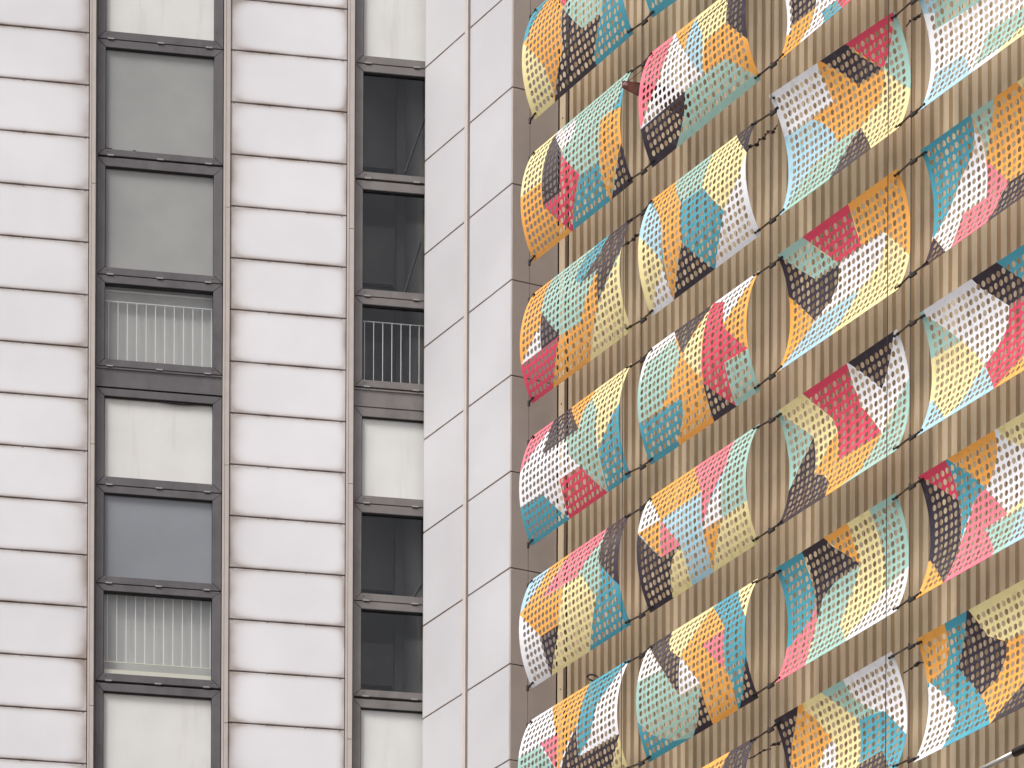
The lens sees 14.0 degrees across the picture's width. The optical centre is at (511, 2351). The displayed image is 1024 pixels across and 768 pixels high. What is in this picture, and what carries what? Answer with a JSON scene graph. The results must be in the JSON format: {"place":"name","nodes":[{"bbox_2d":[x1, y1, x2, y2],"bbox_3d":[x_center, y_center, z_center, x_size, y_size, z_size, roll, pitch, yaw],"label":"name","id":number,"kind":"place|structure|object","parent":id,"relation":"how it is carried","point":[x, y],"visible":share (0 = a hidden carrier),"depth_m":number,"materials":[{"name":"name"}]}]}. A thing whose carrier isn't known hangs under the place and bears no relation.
{"place":"outdoors","nodes":[
{"label":"outdoors","id":0,"kind":"place"},
{"bbox_2d":[0,0,559,767],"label":"office building","id":1,"kind":"structure","parent":0,"point":[270,280],"depth_m":40.28,"materials":[{"name":"white cladding panels"},{"name":"dark grey metal"},{"name":"glass"}]},
{"bbox_2d":[95,583,220,690],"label":"window","id":2,"kind":"structure","parent":1,"relation":"in","point":[147,636],"depth_m":40.31,"materials":[{"name":"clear glass"}]},
{"bbox_2d":[95,682,220,767],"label":"window","id":3,"kind":"structure","parent":1,"relation":"in","point":[137,726],"depth_m":40.26,"materials":[{"name":"glass"}]},
{"bbox_2d":[96,387,221,493],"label":"window","id":4,"kind":"structure","parent":1,"relation":"in","point":[142,441],"depth_m":40.26,"materials":[{"name":"glass"}]},
{"bbox_2d":[96,485,221,591],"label":"window","id":5,"kind":"structure","parent":1,"relation":"in","point":[145,537],"depth_m":40.26,"materials":[{"name":"grey glass"}]},
{"bbox_2d":[97,274,221,375],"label":"window","id":6,"kind":"structure","parent":1,"relation":"in","point":[143,323],"depth_m":40.31,"materials":[{"name":"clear glass"}]},
{"bbox_2d":[97,39,222,166],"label":"window","id":7,"kind":"structure","parent":1,"relation":"in","point":[163,103],"depth_m":40.26,"materials":[{"name":"grey glass"}]},
{"bbox_2d":[97,156,222,284],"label":"window","id":8,"kind":"structure","parent":1,"relation":"in","point":[156,220],"depth_m":40.26,"materials":[{"name":"grey glass"}]},
{"bbox_2d":[98,0,223,49],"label":"window","id":9,"kind":"structure","parent":1,"relation":"in","point":[185,23],"depth_m":40.27,"materials":[{"name":"glass"}]},
{"bbox_2d":[352,698,422,767],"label":"window","id":10,"kind":"structure","parent":1,"relation":"in","point":[386,734],"depth_m":40.62,"materials":[{"name":"glass"}]},
{"bbox_2d":[353,406,423,508],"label":"window","id":11,"kind":"structure","parent":1,"relation":"in","point":[389,443],"depth_m":40.62,"materials":[{"name":"glass"}]},
{"bbox_2d":[353,503,423,644],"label":"window","id":12,"kind":"structure","parent":1,"relation":"in","point":[387,540],"depth_m":40.94,"materials":[{"name":"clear glass"}]},
{"bbox_2d":[353,601,423,702],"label":"window","id":13,"kind":"structure","parent":1,"relation":"in","point":[382,671],"depth_m":40.93,"materials":[{"name":"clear glass"}]},
{"bbox_2d":[354,180,424,343],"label":"window","id":14,"kind":"structure","parent":1,"relation":"in","point":[389,262],"depth_m":40.94,"materials":[{"name":"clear glass"}]},
{"bbox_2d":[354,296,424,392],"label":"window","id":15,"kind":"structure","parent":1,"relation":"in","point":[399,366],"depth_m":40.80,"materials":[{"name":"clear glass"}]},
{"bbox_2d":[355,0,425,69],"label":"window","id":16,"kind":"structure","parent":1,"relation":"in","point":[387,32],"depth_m":40.62,"materials":[{"name":"glass"}]},
{"bbox_2d":[355,63,425,228],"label":"window","id":17,"kind":"structure","parent":1,"relation":"in","point":[390,112],"depth_m":40.94,"materials":[{"name":"black glass"}]},
{"bbox_2d":[526,0,534,747],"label":"support cable","id":18,"kind":"object","parent":1,"relation":"attached to","point":[529,401],"visible":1,"depth_m":39.03,"materials":[{"name":"metal"}]},
{"label":"ground","id":19,"kind":"structure","parent":0,"visible":0},
{"bbox_2d":[557,0,1023,767],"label":"corrugated wall","id":20,"kind":"structure","parent":19,"relation":"on","point":[983,248],"depth_m":36.39,"materials":[{"name":"brown metal"}]},
{"bbox_2d":[587,674,608,681],"bbox_3d":[0.803,-15.566,38.686,0.044,0.119,0.359,0,0,-40],"label":"cable loop","id":21,"kind":"object","parent":20,"relation":"attached to","point":[595,676],"visible":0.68,"depth_m":38.74,"materials":[{"name":"metal"}]},
{"bbox_2d":[626,0,652,767],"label":"support cable","id":22,"kind":"object","parent":20,"relation":"attached to","point":[641,361],"visible":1,"depth_m":37.44,"materials":[{"name":"metal"}]},
{"bbox_2d":[518,658,630,767],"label":"perforated sheet","id":23,"kind":"object","parent":22,"relation":"attached to","point":[593,745],"visible":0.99,"depth_m":38.05,"materials":[{"name":"beige paint"}]},
{"bbox_2d":[519,512,630,687],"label":"perforated sheet","id":24,"kind":"object","parent":22,"relation":"attached to","point":[619,602],"visible":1,"depth_m":38.20,"materials":[{"name":"beige paint"}]},
{"bbox_2d":[519,364,631,545],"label":"perforated sheet","id":25,"kind":"object","parent":22,"relation":"hanging from","point":[535,539],"visible":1,"depth_m":38.20,"materials":[{"name":"beige paint"}]},
{"bbox_2d":[520,217,632,403],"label":"perforated sheet","id":26,"kind":"object","parent":22,"relation":"attached to","point":[574,369],"visible":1,"depth_m":38.20,"materials":[{"name":"beige paint"}]},
{"bbox_2d":[622,233,639,246],"bbox_3d":[1.084,-19.156,37.798,0.043,0.046,0.292,0,0,-32],"label":"knotted cord","id":27,"kind":"object","parent":26,"relation":"attached to","point":[632,239],"visible":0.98,"depth_m":37.76,"materials":[{"name":"fabric"}]},
{"bbox_2d":[521,68,632,261],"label":"perforated sheet","id":28,"kind":"object","parent":22,"relation":"attached to","point":[583,218],"visible":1,"depth_m":38.20,"materials":[{"name":"beige paint"}]},
{"bbox_2d":[522,0,633,118],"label":"perforated sheet","id":29,"kind":"object","parent":22,"relation":"attached to","point":[593,65],"visible":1,"depth_m":38.35,"materials":[{"name":"beige paint"}]},
{"bbox_2d":[646,0,676,17],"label":"perforated sheet","id":30,"kind":"object","parent":22,"relation":"attached to","point":[660,7],"visible":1,"depth_m":37.20,"materials":[{"name":"beige paint"}]},
{"bbox_2d":[637,425,758,612],"bbox_3d":[1.621,-16.089,36.572,0.146,1.049,1.682,0,0,-32],"label":"perforated sheet","id":31,"kind":"object","parent":22,"relation":"attached to","point":[703,575],"visible":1,"depth_m":36.54,"materials":[{"name":"beige paint"}]},
{"bbox_2d":[637,271,760,464],"bbox_3d":[1.632,-17.414,36.562,0.148,1.049,1.688,0,0,-32],"label":"perforated sheet","id":32,"kind":"object","parent":22,"relation":"attached to","point":[705,423],"visible":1,"depth_m":36.53,"materials":[{"name":"beige paint"}]},
{"bbox_2d":[638,120,760,315],"bbox_3d":[1.635,-18.741,36.567,0.146,1.048,1.686,0,0,-32],"label":"perforated sheet","id":33,"kind":"object","parent":22,"relation":"attached to","point":[721,260],"visible":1,"depth_m":36.54,"materials":[{"name":"beige paint"}]},
{"bbox_2d":[747,130,769,150],"bbox_3d":[2.140,-19.171,36.133,0.045,0.066,0.372,0,0,-32],"label":"knotted cord","id":34,"kind":"object","parent":33,"relation":"attached to","point":[757,143],"visible":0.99,"depth_m":36.14,"materials":[{"name":"fabric"}]},
{"bbox_2d":[638,0,760,167],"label":"perforated sheet","id":35,"kind":"object","parent":22,"relation":"attached to","point":[705,119],"visible":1,"depth_m":36.59,"materials":[{"name":"beige paint"}]},
{"bbox_2d":[621,0,726,767],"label":"stay wire","id":36,"kind":"object","parent":20,"relation":"attached to","point":[632,87],"visible":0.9,"depth_m":37.23,"materials":[{"name":"metal"}]},
{"bbox_2d":[752,0,782,767],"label":"support cable","id":37,"kind":"object","parent":20,"relation":"attached to","point":[769,576],"visible":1,"depth_m":35.77,"materials":[{"name":"metal"}]},
{"bbox_2d":[636,579,758,761],"bbox_3d":[1.618,-14.759,36.567,0.147,1.058,1.676,0,0,-32],"label":"perforated sheet","id":38,"kind":"object","parent":37,"relation":"hanging from","point":[705,725],"visible":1,"depth_m":36.53,"materials":[{"name":"beige paint"}]},
{"bbox_2d":[702,737,754,767],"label":"perforated sheet","id":39,"kind":"object","parent":37,"relation":"attached to","point":[732,752],"visible":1,"depth_m":36.09,"materials":[{"name":"beige paint"}]},
{"bbox_2d":[748,748,770,758],"bbox_3d":[2.145,-13.842,36.089,0.030,0.034,0.327,0,0,-32],"label":"knotted cord","id":40,"kind":"object","parent":39,"relation":"attached to","point":[759,753],"visible":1,"depth_m":36.08,"materials":[{"name":"fabric"}]},
{"bbox_2d":[779,0,850,60],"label":"perforated sheet","id":41,"kind":"object","parent":37,"relation":"attached to","point":[789,22],"visible":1,"depth_m":35.52,"materials":[{"name":"beige paint"}]},
{"bbox_2d":[885,0,888,767],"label":"stay wire","id":42,"kind":"object","parent":20,"relation":"attached to","point":[887,380],"visible":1,"depth_m":33.95,"materials":[{"name":"metal"}]},
{"bbox_2d":[890,0,925,767],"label":"support cable","id":43,"kind":"object","parent":20,"relation":"attached to","point":[908,760],"visible":1,"depth_m":34.12,"materials":[{"name":"metal"}]},
{"bbox_2d":[769,11,910,214],"bbox_3d":[2.756,-18.834,35.072,0.149,1.106,1.825,0,0,-32],"label":"perforated sheet","id":44,"kind":"object","parent":43,"relation":"attached to","point":[830,58],"visible":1,"depth_m":35.07,"materials":[{"name":"beige paint"}]},
{"bbox_2d":[906,13,921,26],"bbox_3d":[3.305,-19.197,34.292,0.042,0.037,0.203,0,0,-35],"label":"knotted cord","id":45,"kind":"object","parent":44,"relation":"attached to","point":[915,18],"visible":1,"depth_m":34.27,"materials":[{"name":"fabric"}]},
{"bbox_2d":[774,651,906,767],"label":"perforated sheet","id":46,"kind":"object","parent":43,"relation":"attached to","point":[835,688],"visible":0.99,"depth_m":34.92,"materials":[{"name":"beige paint"}]},
{"bbox_2d":[770,741,781,746],"bbox_3d":[2.275,-13.847,35.885,0.044,0.043,0.171,0,0,-34],"label":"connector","id":47,"kind":"object","parent":46,"relation":"attached to","point":[775,744],"visible":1,"depth_m":35.86,"materials":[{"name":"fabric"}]},
{"bbox_2d":[903,661,923,673],"bbox_3d":[3.308,-13.859,34.258,0.044,0.042,0.287,0,0,-31],"label":"knotted cord","id":48,"kind":"object","parent":46,"relation":"attached to","point":[917,663],"visible":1,"depth_m":34.22,"materials":[{"name":"fabric"}]},
{"bbox_2d":[775,493,908,682],"bbox_3d":[2.767,-14.795,35.020,0.140,1.007,1.691,0,0,-32],"label":"perforated sheet","id":49,"kind":"object","parent":43,"relation":"attached to","point":[843,529],"visible":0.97,"depth_m":35.02,"materials":[{"name":"beige paint"}]},
{"bbox_2d":[777,168,909,371],"bbox_3d":[2.783,-17.458,35.015,0.143,1.013,1.688,0,0,-32],"label":"perforated sheet","id":50,"kind":"object","parent":43,"relation":"attached to","point":[851,206],"visible":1,"depth_m":35.02,"materials":[{"name":"beige paint"}]},
{"bbox_2d":[777,329,909,526],"bbox_3d":[2.773,-16.131,35.021,0.142,1.021,1.686,0,0,-32],"label":"perforated sheet","id":51,"kind":"object","parent":43,"relation":"hanging from","point":[849,366],"visible":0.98,"depth_m":35.02,"materials":[{"name":"beige paint"}]},
{"bbox_2d":[914,579,1023,761],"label":"perforated sheet","id":52,"kind":"object","parent":43,"relation":"hanging from","point":[979,609],"visible":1,"depth_m":33.55,"materials":[{"name":"beige paint"}]},
{"bbox_2d":[916,412,1023,597],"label":"perforated sheet","id":53,"kind":"object","parent":43,"relation":"attached to","point":[969,449],"visible":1,"depth_m":33.55,"materials":[{"name":"beige paint"}]},
{"bbox_2d":[917,245,1023,435],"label":"perforated sheet","id":54,"kind":"object","parent":43,"relation":"attached to","point":[984,275],"visible":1,"depth_m":33.55,"materials":[{"name":"beige paint"}]},
{"bbox_2d":[919,0,1023,109],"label":"perforated sheet","id":55,"kind":"object","parent":43,"relation":"attached to","point":[931,32],"visible":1,"depth_m":33.72,"materials":[{"name":"beige paint"}]},
{"bbox_2d":[921,77,1023,267],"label":"perforated sheet","id":56,"kind":"object","parent":43,"relation":"attached to","point":[969,118],"visible":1,"depth_m":33.54,"materials":[{"name":"beige paint"}]},
{"bbox_2d":[979,744,1023,767],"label":"metal pipe","id":57,"kind":"object","parent":20,"relation":"attached to","point":[1017,751],"visible":1,"depth_m":32.87,"materials":[{"name":"metal"}]}
]}

